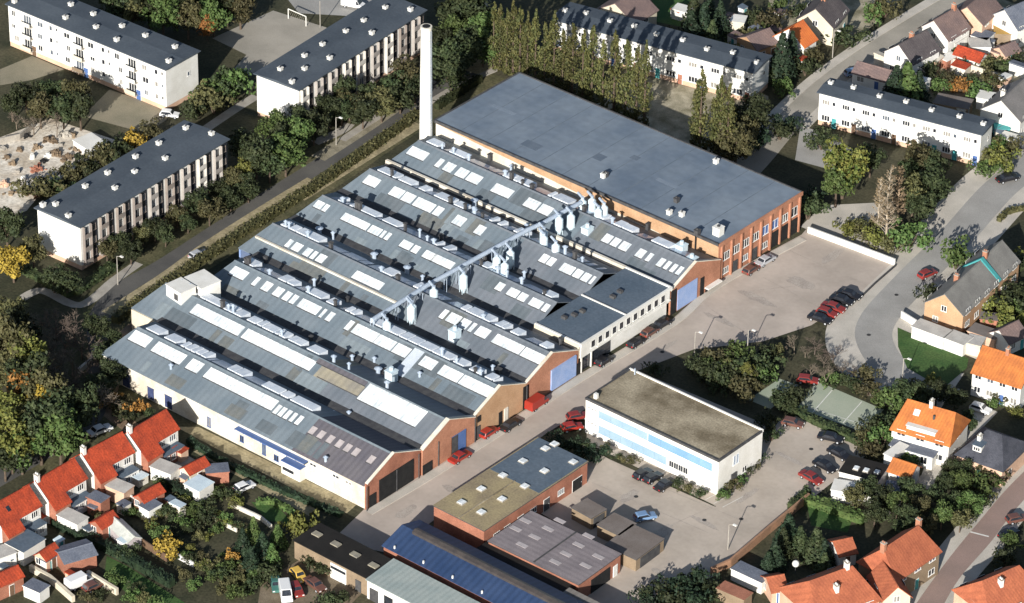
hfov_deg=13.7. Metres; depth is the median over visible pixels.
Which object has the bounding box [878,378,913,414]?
shrub
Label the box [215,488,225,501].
garden plant
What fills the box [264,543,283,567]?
conifer tree
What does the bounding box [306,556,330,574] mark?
shrub
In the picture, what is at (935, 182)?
tree
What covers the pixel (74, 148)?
rubble heap
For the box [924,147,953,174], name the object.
tree
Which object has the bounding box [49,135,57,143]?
rubble heap
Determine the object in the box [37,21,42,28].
window
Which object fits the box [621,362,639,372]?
worn patch
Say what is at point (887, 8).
shrub
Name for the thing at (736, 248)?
window
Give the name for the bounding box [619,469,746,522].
paving joint
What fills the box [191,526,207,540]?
garden plant
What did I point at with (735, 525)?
street lamp
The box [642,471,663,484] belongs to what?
parked car
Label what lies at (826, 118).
window
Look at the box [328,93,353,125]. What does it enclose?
tree
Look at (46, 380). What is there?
tree
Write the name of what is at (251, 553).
conifer tree
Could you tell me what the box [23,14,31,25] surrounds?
window
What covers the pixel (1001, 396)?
door
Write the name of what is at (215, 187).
tree
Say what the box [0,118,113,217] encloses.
sandy lot
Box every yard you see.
[258,560,361,602]
[541,440,865,602]
[587,372,767,505]
[597,71,767,152]
[762,416,824,476]
[769,0,899,41]
[908,0,1023,115]
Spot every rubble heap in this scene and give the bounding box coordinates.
[0,145,6,150]
[0,179,10,187]
[2,154,9,160]
[2,190,16,195]
[8,159,16,165]
[13,168,19,173]
[23,133,31,138]
[29,162,46,172]
[30,153,34,159]
[31,143,42,151]
[40,158,47,163]
[42,136,50,143]
[44,152,51,157]
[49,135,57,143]
[49,148,60,157]
[58,130,75,137]
[62,152,73,160]
[68,146,81,152]
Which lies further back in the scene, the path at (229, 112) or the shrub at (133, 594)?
the path at (229, 112)
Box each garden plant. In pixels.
[90,510,101,517]
[118,506,140,515]
[131,511,143,517]
[144,515,159,529]
[147,521,170,540]
[152,476,164,487]
[156,506,177,517]
[159,525,179,542]
[162,483,172,491]
[174,512,195,526]
[174,552,198,563]
[176,549,185,558]
[177,493,191,505]
[179,543,196,551]
[181,523,194,533]
[187,498,205,511]
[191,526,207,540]
[194,558,211,567]
[196,497,217,516]
[196,560,210,570]
[199,532,213,541]
[200,565,214,574]
[204,567,230,582]
[210,483,223,496]
[213,485,241,498]
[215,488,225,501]
[215,511,233,525]
[219,518,232,526]
[222,575,238,587]
[226,493,242,507]
[228,492,244,508]
[231,521,244,529]
[231,560,253,573]
[231,583,247,593]
[245,570,257,579]
[247,570,268,581]
[258,571,274,589]
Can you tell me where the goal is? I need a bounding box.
[288,8,306,25]
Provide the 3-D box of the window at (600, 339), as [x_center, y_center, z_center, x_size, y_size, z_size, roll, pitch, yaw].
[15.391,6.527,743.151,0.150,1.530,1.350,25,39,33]
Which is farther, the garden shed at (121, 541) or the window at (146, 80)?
the window at (146, 80)
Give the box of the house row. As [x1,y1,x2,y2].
[923,240,1020,332]
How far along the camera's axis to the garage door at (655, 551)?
694.32 m
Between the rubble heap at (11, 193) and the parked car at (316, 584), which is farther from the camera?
the rubble heap at (11, 193)
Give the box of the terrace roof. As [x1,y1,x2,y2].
[993,25,1011,44]
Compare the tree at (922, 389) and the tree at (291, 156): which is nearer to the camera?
the tree at (922, 389)
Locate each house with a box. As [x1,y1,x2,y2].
[0,484,46,544]
[22,458,89,523]
[69,431,138,493]
[124,409,184,477]
[596,0,658,23]
[735,27,777,54]
[772,19,818,59]
[777,559,881,602]
[796,0,849,45]
[856,516,942,592]
[883,29,940,75]
[889,397,970,469]
[917,2,971,54]
[951,565,1023,602]
[954,426,1023,486]
[958,0,1002,36]
[970,345,1023,407]
[979,78,1023,137]
[992,1,1023,46]
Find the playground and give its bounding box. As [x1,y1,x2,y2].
[213,11,325,75]
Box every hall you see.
[433,72,802,279]
[487,511,621,595]
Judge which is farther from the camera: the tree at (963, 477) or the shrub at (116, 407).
the shrub at (116, 407)
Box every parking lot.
[0,56,62,84]
[87,90,169,130]
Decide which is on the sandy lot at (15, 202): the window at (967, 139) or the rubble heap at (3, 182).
the rubble heap at (3, 182)
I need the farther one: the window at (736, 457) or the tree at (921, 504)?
the window at (736, 457)
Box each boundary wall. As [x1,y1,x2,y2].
[807,226,895,264]
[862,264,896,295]
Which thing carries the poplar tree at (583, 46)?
on the ground at (786, 166)
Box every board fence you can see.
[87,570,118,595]
[141,539,166,561]
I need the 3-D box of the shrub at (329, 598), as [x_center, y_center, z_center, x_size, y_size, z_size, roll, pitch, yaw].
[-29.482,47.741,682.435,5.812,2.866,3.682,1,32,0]
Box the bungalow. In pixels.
[987,319,1023,353]
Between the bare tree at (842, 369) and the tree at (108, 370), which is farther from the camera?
the bare tree at (842, 369)
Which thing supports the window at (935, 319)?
in the house row
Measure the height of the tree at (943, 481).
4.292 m
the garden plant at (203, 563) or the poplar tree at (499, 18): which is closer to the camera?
the garden plant at (203, 563)
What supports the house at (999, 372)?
on the ground at (786, 166)
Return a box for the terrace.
[175,456,194,465]
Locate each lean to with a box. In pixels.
[138,499,162,520]
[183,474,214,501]
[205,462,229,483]
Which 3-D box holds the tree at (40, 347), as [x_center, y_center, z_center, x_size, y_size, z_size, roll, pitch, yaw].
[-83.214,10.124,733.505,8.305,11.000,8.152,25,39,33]
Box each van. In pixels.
[64,570,93,591]
[278,577,292,602]
[341,0,364,8]
[524,392,548,411]
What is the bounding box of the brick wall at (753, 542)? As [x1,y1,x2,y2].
[710,493,809,573]
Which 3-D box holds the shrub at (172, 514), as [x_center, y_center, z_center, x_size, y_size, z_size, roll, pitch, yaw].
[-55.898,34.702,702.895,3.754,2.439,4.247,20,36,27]
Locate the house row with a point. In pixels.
(958, 298)
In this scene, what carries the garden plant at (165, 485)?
on the ground at (786, 166)
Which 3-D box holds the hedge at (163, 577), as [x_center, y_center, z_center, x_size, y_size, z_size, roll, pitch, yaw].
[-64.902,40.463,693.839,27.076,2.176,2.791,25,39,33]
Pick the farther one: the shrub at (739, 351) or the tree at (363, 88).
the tree at (363, 88)
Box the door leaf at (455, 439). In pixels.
[451,434,457,455]
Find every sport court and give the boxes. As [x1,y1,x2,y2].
[750,379,797,408]
[798,382,882,430]
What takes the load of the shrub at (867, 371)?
on the ground at (786, 166)
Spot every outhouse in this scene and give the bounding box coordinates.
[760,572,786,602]
[827,536,858,565]
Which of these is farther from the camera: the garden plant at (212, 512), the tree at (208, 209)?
the tree at (208, 209)
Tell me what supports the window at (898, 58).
in the house at (918, 50)
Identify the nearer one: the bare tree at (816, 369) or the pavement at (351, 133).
the bare tree at (816, 369)
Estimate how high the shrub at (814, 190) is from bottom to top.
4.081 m
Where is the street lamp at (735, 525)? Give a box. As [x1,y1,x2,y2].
[727,524,736,549]
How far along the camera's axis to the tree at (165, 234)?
774.03 m
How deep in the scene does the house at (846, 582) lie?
678.14 m
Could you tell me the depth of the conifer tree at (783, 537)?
694.89 m
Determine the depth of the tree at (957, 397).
731.79 m
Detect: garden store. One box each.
[0,562,9,570]
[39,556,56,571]
[41,512,46,521]
[53,535,64,545]
[64,569,75,576]
[82,524,93,533]
[86,503,97,516]
[116,499,131,515]
[132,471,148,487]
[164,494,179,504]
[169,498,185,516]
[177,446,188,462]
[179,473,189,486]
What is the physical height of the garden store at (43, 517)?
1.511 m
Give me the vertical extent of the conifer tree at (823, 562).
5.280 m
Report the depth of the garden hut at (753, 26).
846.17 m
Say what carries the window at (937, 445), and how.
in the house at (931, 435)
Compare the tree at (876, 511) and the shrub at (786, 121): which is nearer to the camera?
the tree at (876, 511)
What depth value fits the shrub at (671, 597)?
682.41 m
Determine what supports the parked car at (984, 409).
on the drive
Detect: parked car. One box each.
[81,580,103,592]
[86,423,112,437]
[159,108,179,118]
[188,249,204,257]
[233,480,255,493]
[270,575,279,592]
[289,565,305,582]
[290,580,304,597]
[302,575,326,592]
[447,449,471,464]
[479,426,498,438]
[498,417,522,432]
[560,421,583,432]
[565,410,585,420]
[594,354,613,367]
[626,336,645,349]
[632,467,653,480]
[633,510,656,522]
[640,326,659,338]
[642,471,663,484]
[650,317,672,330]
[653,477,675,492]
[741,263,760,275]
[754,254,775,267]
[781,416,804,429]
[796,373,818,385]
[798,469,823,485]
[807,312,832,325]
[812,457,837,473]
[816,305,838,318]
[817,430,844,444]
[820,300,846,313]
[826,445,849,461]
[829,293,854,306]
[836,288,862,300]
[843,67,852,77]
[917,268,937,279]
[969,401,992,415]
[995,172,1019,183]
[997,527,1019,538]
[1005,512,1023,524]
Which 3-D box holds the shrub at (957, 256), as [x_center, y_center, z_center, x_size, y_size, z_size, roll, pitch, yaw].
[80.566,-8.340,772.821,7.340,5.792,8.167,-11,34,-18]
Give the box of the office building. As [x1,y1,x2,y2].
[585,368,763,493]
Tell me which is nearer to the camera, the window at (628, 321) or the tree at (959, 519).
the tree at (959, 519)
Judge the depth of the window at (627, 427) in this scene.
718.98 m
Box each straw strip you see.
[102,178,312,314]
[303,122,418,200]
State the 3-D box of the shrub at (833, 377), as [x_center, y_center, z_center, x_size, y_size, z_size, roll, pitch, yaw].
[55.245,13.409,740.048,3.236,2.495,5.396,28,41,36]
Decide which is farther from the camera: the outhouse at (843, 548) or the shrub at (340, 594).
the outhouse at (843, 548)
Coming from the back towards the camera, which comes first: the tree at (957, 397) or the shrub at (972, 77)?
the shrub at (972, 77)
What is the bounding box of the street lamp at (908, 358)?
[902,357,911,377]
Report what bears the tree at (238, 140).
on the ground at (786, 166)
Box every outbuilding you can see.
[886,457,921,482]
[911,318,951,349]
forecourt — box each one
[104,322,137,431]
[795,127,852,168]
[801,203,896,254]
[897,315,976,358]
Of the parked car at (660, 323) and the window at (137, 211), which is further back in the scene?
the window at (137, 211)
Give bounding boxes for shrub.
[9,174,66,197]
[41,175,76,194]
[48,160,91,181]
[72,153,101,175]
[77,590,96,602]
[84,141,115,166]
[94,587,111,602]
[97,131,133,163]
[98,392,124,408]
[102,400,129,416]
[104,567,126,585]
[111,406,141,422]
[114,542,141,558]
[116,391,132,406]
[120,588,141,602]
[121,398,150,412]
[122,126,147,149]
[126,580,146,592]
[135,591,151,602]
[138,117,163,138]
[139,404,154,417]
[147,594,165,602]
[153,529,182,561]
[157,505,186,522]
[174,493,190,506]
[177,566,192,582]
[178,521,199,531]
[179,96,205,120]
[185,505,200,520]
[186,576,202,591]
[187,79,239,102]
[189,79,224,112]
[191,549,209,559]
[192,92,234,113]
[194,513,215,528]
[199,556,222,570]
[203,68,256,95]
[207,565,235,578]
[208,522,224,533]
[210,65,245,97]
[214,580,227,595]
[216,558,241,569]
[224,547,240,560]
[225,584,244,599]
[228,571,250,585]
[241,577,260,596]
[253,556,282,584]
[277,509,320,538]
[299,555,316,568]
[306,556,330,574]
[310,591,345,602]
[331,589,349,602]
[545,428,570,446]
[558,439,581,451]
[565,435,590,454]
[574,443,612,462]
[579,440,593,456]
[599,441,612,454]
[610,452,625,459]
[618,454,640,464]
[626,586,669,602]
[635,577,683,599]
[640,361,670,377]
[654,589,689,602]
[655,573,693,597]
[671,476,684,487]
[674,575,713,602]
[675,567,697,590]
[676,483,696,492]
[677,564,721,595]
[683,351,711,375]
[686,355,730,388]
[689,486,708,497]
[694,578,724,602]
[696,346,730,375]
[703,356,739,370]
[706,368,730,398]
[715,486,730,500]
[717,342,742,362]
[718,363,747,386]
[722,339,755,362]
[722,357,757,376]
[724,478,743,491]
[728,367,764,404]
[730,349,787,374]
[734,26,756,36]
[734,472,748,484]
[740,366,768,383]
[744,5,764,24]
[746,466,756,474]
[749,21,777,33]
[752,126,772,151]
[753,406,780,434]
[753,459,761,469]
[754,7,792,29]
[756,364,778,384]
[757,343,776,366]
[761,452,769,461]
[762,427,784,442]
[763,115,796,139]
[768,0,787,9]
[768,65,789,84]
[768,388,793,410]
[770,113,805,131]
[770,341,784,357]
[772,75,795,98]
[773,381,802,408]
[778,382,812,402]
[780,396,807,415]
[788,0,807,21]
[788,57,822,75]
[800,40,823,63]
[801,183,827,203]
[801,191,831,219]
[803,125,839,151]
[819,369,844,389]
[821,24,872,47]
[831,372,856,389]
[832,220,862,239]
[846,217,868,233]
[847,378,869,395]
[848,362,883,384]
[853,222,882,244]
[853,374,882,400]
[853,436,883,462]
[854,422,873,440]
[855,414,894,435]
[862,1,884,26]
[862,216,884,230]
[862,222,889,245]
[864,421,892,444]
[868,0,902,19]
[869,233,905,253]
[870,388,891,408]
[876,407,895,427]
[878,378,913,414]
[885,385,918,410]
[886,215,934,252]
[889,448,921,465]
[897,376,915,384]
[912,282,937,301]
[918,66,947,83]
[922,371,940,385]
[923,60,938,73]
[930,74,953,95]
[935,71,969,89]
[939,234,973,269]
[948,76,972,92]
[959,73,983,87]
[961,495,990,518]
[965,76,995,98]
[966,158,1003,177]
[968,469,1005,498]
[974,53,1002,70]
[974,488,997,505]
[975,465,1011,486]
[979,66,1005,89]
[980,147,1010,165]
[981,295,1008,312]
[981,305,1023,326]
[983,141,1004,158]
[983,397,1003,408]
[988,134,1007,149]
[988,145,1022,172]
[990,287,1023,309]
[990,393,1007,402]
[991,135,1023,151]
[991,546,1016,570]
[999,59,1009,71]
[999,529,1023,551]
[1001,276,1023,297]
[1005,243,1023,254]
[1006,50,1023,61]
[1006,405,1023,418]
[1007,298,1023,317]
[1015,254,1023,273]
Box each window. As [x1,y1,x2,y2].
[20,516,27,524]
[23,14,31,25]
[24,27,31,37]
[25,39,32,49]
[31,510,38,519]
[35,557,40,565]
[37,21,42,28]
[38,44,42,51]
[39,526,44,534]
[64,32,69,39]
[67,489,73,496]
[75,35,83,47]
[76,49,83,59]
[76,61,83,70]
[77,482,83,492]
[84,225,89,234]
[86,238,89,247]
[86,251,90,260]
[87,41,93,49]
[101,215,105,224]
[102,228,106,236]
[113,462,119,469]
[114,52,119,59]
[118,205,122,214]
[119,218,122,227]
[124,456,130,465]
[128,57,135,68]
[128,70,136,81]
[129,83,136,93]
[135,195,138,204]
[135,208,139,217]
[141,64,146,71]
[142,76,148,84]
[151,186,155,194]
[152,198,155,207]
[159,439,165,447]
[167,176,171,185]
[168,189,171,197]
[169,433,175,442]
[183,166,187,175]
[184,179,187,188]
[199,157,203,166]
[200,170,203,178]
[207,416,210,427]
[215,147,219,156]
[216,160,219,169]
[216,173,219,180]
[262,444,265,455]
[273,454,278,462]
[303,88,306,97]
[384,595,392,602]
[558,487,564,496]
[591,338,595,348]
[598,334,602,343]
[598,411,610,422]
[598,425,609,437]
[600,38,608,44]
[605,330,609,339]
[609,431,620,442]
[611,416,622,428]
[612,325,616,334]
[619,321,623,330]
[620,436,631,448]
[623,422,634,433]
[626,316,630,325]
[632,441,643,453]
[633,312,637,321]
[634,428,646,439]
[640,307,644,316]
[643,447,654,458]
[647,303,651,312]
[648,434,660,446]
[654,298,658,308]
[654,452,665,464]
[661,294,665,303]
[661,440,673,452]
[666,55,674,62]
[666,69,675,77]
[669,460,673,467]
[673,446,685,458]
[678,464,682,472]
[683,467,687,474]
[686,452,698,464]
[688,61,696,68]
[688,75,697,82]
[699,458,711,470]
[710,81,719,88]
[711,67,719,74]
[722,266,728,274]
[723,249,729,260]
[733,73,741,80]
[733,87,742,95]
[733,243,739,254]
[733,453,738,466]
[742,253,747,262]
[742,464,746,473]
[743,237,748,248]
[752,231,758,242]
[761,240,767,249]
[762,223,768,236]
[772,218,777,229]
[781,212,787,224]
[791,205,797,217]
[812,20,817,26]
[821,114,829,121]
[822,99,829,105]
[841,119,849,127]
[842,104,849,110]
[856,76,863,82]
[861,125,869,132]
[862,109,869,116]
[881,130,889,137]
[882,115,889,121]
[893,595,899,602]
[896,55,900,61]
[896,428,905,436]
[901,135,909,141]
[902,120,909,126]
[915,434,924,442]
[920,456,927,464]
[922,125,930,131]
[928,567,934,576]
[932,315,937,322]
[934,439,943,447]
[936,454,942,461]
[940,305,946,312]
[941,146,950,153]
[942,131,950,137]
[962,151,970,158]
[963,136,970,142]
[973,385,980,393]
[974,310,978,319]
[985,389,992,397]
[998,112,1002,118]
[1009,397,1016,405]
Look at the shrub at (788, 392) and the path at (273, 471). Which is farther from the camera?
the shrub at (788, 392)
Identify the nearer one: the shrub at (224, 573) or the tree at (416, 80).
the shrub at (224, 573)
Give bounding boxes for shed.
[0,564,24,599]
[22,578,49,602]
[33,542,58,572]
[89,510,119,539]
[110,517,141,551]
[116,537,126,548]
[133,482,165,510]
[179,456,210,478]
[293,523,391,595]
[365,558,479,602]
[477,542,575,591]
[564,587,598,602]
[671,3,687,21]
[716,580,752,602]
[729,14,747,31]
[730,560,768,593]
[830,478,854,503]
[851,60,892,90]
[967,322,996,348]
[976,90,995,108]
[992,41,1021,60]
[993,122,1010,134]
[999,130,1019,149]
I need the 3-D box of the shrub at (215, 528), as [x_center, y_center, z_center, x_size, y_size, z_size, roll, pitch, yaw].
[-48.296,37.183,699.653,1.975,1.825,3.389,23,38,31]
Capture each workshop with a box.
[382,520,583,602]
[433,437,588,547]
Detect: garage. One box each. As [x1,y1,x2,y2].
[55,539,97,574]
[571,498,606,529]
[596,512,636,541]
[604,525,664,570]
[838,455,888,485]
[933,93,973,113]
[943,329,973,355]
[966,333,986,356]
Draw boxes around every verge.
[26,69,504,474]
[312,94,418,160]
[465,55,509,73]
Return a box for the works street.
[340,228,889,551]
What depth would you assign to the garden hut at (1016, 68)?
834.54 m
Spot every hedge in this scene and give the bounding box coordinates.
[19,263,73,297]
[50,519,176,588]
[73,261,118,295]
[110,107,419,323]
[149,471,192,499]
[185,435,343,517]
[255,496,295,515]
[433,73,482,109]
[782,405,866,447]
[786,485,811,508]
[802,490,866,525]
[953,49,1022,71]
[996,205,1023,221]
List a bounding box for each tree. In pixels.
[0,87,25,121]
[0,206,26,246]
[0,245,30,282]
[0,295,28,318]
[0,312,34,362]
[0,346,22,392]
[0,386,26,430]
[0,410,35,473]
[0,441,31,481]
[2,350,52,397]
[4,300,43,349]
[5,326,47,366]
[5,368,35,404]
[7,429,46,474]
[8,113,21,129]
[11,79,43,111]
[14,403,40,451]
[18,233,47,267]
[20,409,61,465]
[22,117,47,134]
[23,367,68,407]
[23,384,49,411]
[23,388,85,454]
[26,90,55,128]
[32,402,88,464]
[37,78,64,99]
[40,328,60,356]
[42,262,70,292]
[43,113,62,137]
[44,351,69,377]
[45,90,80,128]
[47,365,58,378]
[49,309,98,344]
[50,268,82,293]
[50,319,81,354]
[51,369,81,391]
[52,385,93,428]
[59,78,91,101]
[62,381,99,437]
[65,90,94,130]
[65,329,103,359]
[66,364,93,388]
[81,310,111,340]
[82,352,100,369]
[84,373,119,399]
[90,342,113,362]
[94,328,123,346]
[95,383,122,423]
[97,239,117,260]
[98,0,128,16]
[99,358,129,388]
[106,230,131,253]
[117,238,142,264]
[119,0,145,24]
[126,0,158,28]
[132,224,151,245]
[138,0,180,35]
[139,217,168,241]
[155,224,175,246]
[165,203,189,227]
[171,0,202,39]
[175,0,191,29]
[178,211,197,233]
[182,186,214,218]
[196,15,219,40]
[196,197,226,225]
[198,0,234,37]
[206,177,231,197]
[212,0,242,26]
[217,185,244,211]
[223,166,255,195]
[224,0,256,29]
[227,127,256,157]
[232,156,253,176]
[232,170,260,202]
[232,527,252,559]
[238,135,275,184]
[239,546,259,575]
[244,516,260,546]
[252,531,273,564]
[253,139,287,182]
[254,108,288,138]
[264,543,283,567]
[267,119,294,149]
[269,524,288,551]
[270,131,308,176]
[283,103,307,127]
[286,115,315,147]
[300,109,332,145]
[313,94,343,128]
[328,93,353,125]
[329,74,356,98]
[336,87,365,120]
[345,92,381,128]
[356,81,382,103]
[364,85,402,122]
[378,70,409,93]
[385,81,417,113]
[389,52,419,84]
[399,70,419,103]
[432,25,451,56]
[432,37,466,81]
[432,52,469,90]
[433,0,481,24]
[438,13,470,38]
[442,31,485,65]
[448,0,492,23]
[458,23,488,59]
[464,11,514,43]
[471,35,500,66]
[485,1,500,70]
[494,4,505,71]
[500,8,512,73]
[503,0,521,75]
[511,5,526,73]
[520,11,533,74]
[527,8,542,78]
[537,21,550,83]
[545,10,561,86]
[554,28,569,89]
[561,22,581,95]
[574,29,589,98]
[583,25,601,102]
[594,39,609,107]
[604,29,623,111]
[614,39,635,117]
[627,45,643,120]
[636,39,653,125]
[678,0,704,30]
[680,9,702,36]
[688,68,709,149]
[688,81,702,144]
[697,3,710,38]
[701,0,715,24]
[704,19,721,41]
[706,85,722,153]
[708,75,727,154]
[710,0,731,41]
[714,119,758,162]
[718,83,738,160]
[725,103,758,124]
[734,114,760,141]
[737,90,773,129]
[740,361,756,380]
[758,550,777,573]
[759,539,787,573]
[768,31,799,85]
[772,513,800,547]
[777,527,794,560]
[785,30,801,72]
[785,335,796,353]
[790,525,806,557]
[798,526,831,569]
[799,346,811,358]
[803,363,819,374]
[804,335,824,354]
[811,539,835,567]
[811,552,831,574]
[816,352,833,367]
[820,366,833,385]
[821,163,859,207]
[822,136,870,198]
[822,345,847,362]
[833,360,850,371]
[841,482,867,507]
[854,474,878,500]
[859,141,887,177]
[862,495,888,526]
[868,177,886,226]
[869,483,894,506]
[875,165,901,235]
[882,65,911,98]
[883,503,920,533]
[885,490,911,517]
[889,166,906,225]
[890,61,923,101]
[891,378,921,400]
[896,475,925,498]
[897,157,920,181]
[900,170,928,216]
[902,139,933,174]
[904,191,936,221]
[905,380,934,402]
[907,494,932,516]
[909,70,931,101]
[914,165,954,202]
[916,156,942,190]
[919,513,937,534]
[921,483,943,508]
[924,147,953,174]
[924,379,952,405]
[930,499,954,529]
[934,470,953,492]
[940,457,960,476]
[941,490,959,509]
[942,384,969,409]
[948,469,972,491]
[950,508,975,532]
[952,457,973,472]
[956,490,986,514]
[961,407,977,433]
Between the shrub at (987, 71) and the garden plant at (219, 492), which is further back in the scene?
the shrub at (987, 71)
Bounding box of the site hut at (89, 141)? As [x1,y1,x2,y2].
[72,132,104,156]
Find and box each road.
[0,40,517,486]
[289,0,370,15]
[728,0,965,172]
[855,153,1023,404]
[917,472,1023,602]
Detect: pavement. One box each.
[339,80,436,140]
[365,237,805,514]
[432,68,496,103]
[768,0,938,115]
[803,3,962,128]
[825,136,1023,407]
[910,465,1023,602]
[945,500,1023,602]
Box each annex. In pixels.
[0,543,16,566]
[5,529,45,565]
[56,507,88,530]
[85,490,110,513]
[104,478,134,502]
[149,458,181,480]
[534,266,672,372]
[883,441,908,464]
[954,36,968,46]
[968,37,991,57]
[970,30,995,38]
[979,311,997,328]
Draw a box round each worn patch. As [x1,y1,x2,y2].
[394,504,416,517]
[442,485,456,492]
[499,445,523,461]
[620,489,638,502]
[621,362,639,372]
[651,568,677,579]
[655,524,673,537]
[656,340,677,353]
[691,516,717,529]
[704,312,736,327]
[736,488,758,503]
[737,290,777,307]
[775,451,802,465]
[786,276,814,289]
[822,248,844,263]
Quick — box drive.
[919,410,996,488]
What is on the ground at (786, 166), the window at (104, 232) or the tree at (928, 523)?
the tree at (928, 523)
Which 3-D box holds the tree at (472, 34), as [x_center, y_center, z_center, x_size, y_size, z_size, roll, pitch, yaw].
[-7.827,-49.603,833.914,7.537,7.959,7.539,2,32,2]
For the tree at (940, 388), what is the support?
on the pavement at (840, 329)
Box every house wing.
[866,561,912,602]
[952,44,987,67]
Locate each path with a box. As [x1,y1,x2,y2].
[20,261,142,307]
[179,427,355,512]
[194,450,315,515]
[203,94,256,129]
[311,122,353,144]
[886,469,932,513]
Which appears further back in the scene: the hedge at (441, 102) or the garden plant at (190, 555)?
the hedge at (441, 102)
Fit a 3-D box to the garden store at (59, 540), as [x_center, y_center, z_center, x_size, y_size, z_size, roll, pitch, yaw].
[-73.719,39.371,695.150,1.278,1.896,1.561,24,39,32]
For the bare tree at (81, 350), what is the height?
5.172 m
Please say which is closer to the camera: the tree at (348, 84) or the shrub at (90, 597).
the shrub at (90, 597)
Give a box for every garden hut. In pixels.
[670,8,679,20]
[720,12,734,29]
[727,30,743,45]
[738,3,747,14]
[748,24,762,30]
[770,24,781,31]
[774,8,785,23]
[794,54,806,70]
[873,51,883,66]
[919,77,930,92]
[933,54,943,72]
[942,51,957,68]
[950,59,970,76]
[990,38,994,48]
[990,44,1000,61]
[994,125,1006,138]
[996,72,1011,88]
[1009,60,1023,77]
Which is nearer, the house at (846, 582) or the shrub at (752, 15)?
the house at (846, 582)
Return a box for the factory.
[101,135,721,510]
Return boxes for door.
[9,584,14,595]
[32,45,36,56]
[51,557,55,569]
[83,67,88,78]
[123,374,129,387]
[136,89,141,100]
[147,386,153,400]
[164,394,171,409]
[330,562,346,584]
[355,579,360,592]
[369,492,375,507]
[369,588,377,602]
[452,429,465,449]
[476,425,480,438]
[499,411,501,424]
[504,407,507,420]
[543,496,549,511]
[550,355,576,390]
[572,475,581,492]
[576,362,580,375]
[591,567,609,592]
[593,513,603,528]
[613,564,617,577]
[640,544,659,567]
[655,67,660,78]
[677,73,682,83]
[677,278,697,309]
[731,471,736,480]
[732,259,737,272]
[752,247,756,259]
[771,229,778,247]
[780,223,787,241]
[790,217,797,235]
[831,118,836,128]
[851,123,856,133]
[871,128,876,138]
[874,81,878,89]
[891,133,896,144]
[914,578,918,589]
[951,149,957,160]
[972,155,977,165]
[998,394,1003,404]
[1019,339,1023,349]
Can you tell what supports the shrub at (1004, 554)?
on the ground at (786, 166)
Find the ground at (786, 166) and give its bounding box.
[0,0,1023,602]
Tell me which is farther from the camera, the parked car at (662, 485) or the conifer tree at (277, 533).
the parked car at (662, 485)
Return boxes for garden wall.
[0,124,32,143]
[29,564,74,602]
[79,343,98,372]
[177,553,193,566]
[195,506,236,531]
[230,505,271,528]
[901,311,917,324]
[939,53,998,77]
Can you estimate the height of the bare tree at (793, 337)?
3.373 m
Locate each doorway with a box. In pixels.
[670,288,676,315]
[700,277,703,295]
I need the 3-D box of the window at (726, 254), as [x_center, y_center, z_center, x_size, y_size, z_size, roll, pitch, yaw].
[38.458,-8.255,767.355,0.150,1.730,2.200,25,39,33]
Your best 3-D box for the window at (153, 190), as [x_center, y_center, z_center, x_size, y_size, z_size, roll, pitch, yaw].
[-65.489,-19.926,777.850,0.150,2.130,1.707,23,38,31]
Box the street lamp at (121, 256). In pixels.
[116,255,123,284]
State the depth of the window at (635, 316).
749.45 m
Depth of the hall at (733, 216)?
787.02 m
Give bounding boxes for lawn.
[105,556,183,602]
[252,502,289,523]
[653,0,699,26]
[808,507,850,531]
[898,328,967,383]
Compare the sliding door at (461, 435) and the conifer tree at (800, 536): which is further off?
the sliding door at (461, 435)
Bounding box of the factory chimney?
[419,23,431,139]
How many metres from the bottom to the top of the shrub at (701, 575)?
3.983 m
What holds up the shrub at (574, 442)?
on the ground at (786, 166)
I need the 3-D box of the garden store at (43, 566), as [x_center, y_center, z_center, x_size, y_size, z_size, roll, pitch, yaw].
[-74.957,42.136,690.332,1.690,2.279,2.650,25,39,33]
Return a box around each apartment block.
[5,0,200,108]
[34,120,229,269]
[253,0,426,121]
[550,2,772,100]
[817,78,995,165]
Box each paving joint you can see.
[594,483,707,532]
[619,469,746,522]
[654,496,735,532]
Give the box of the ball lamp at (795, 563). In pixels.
[792,560,798,571]
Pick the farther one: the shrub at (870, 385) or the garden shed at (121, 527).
the shrub at (870, 385)
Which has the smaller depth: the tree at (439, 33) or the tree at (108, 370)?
the tree at (108, 370)

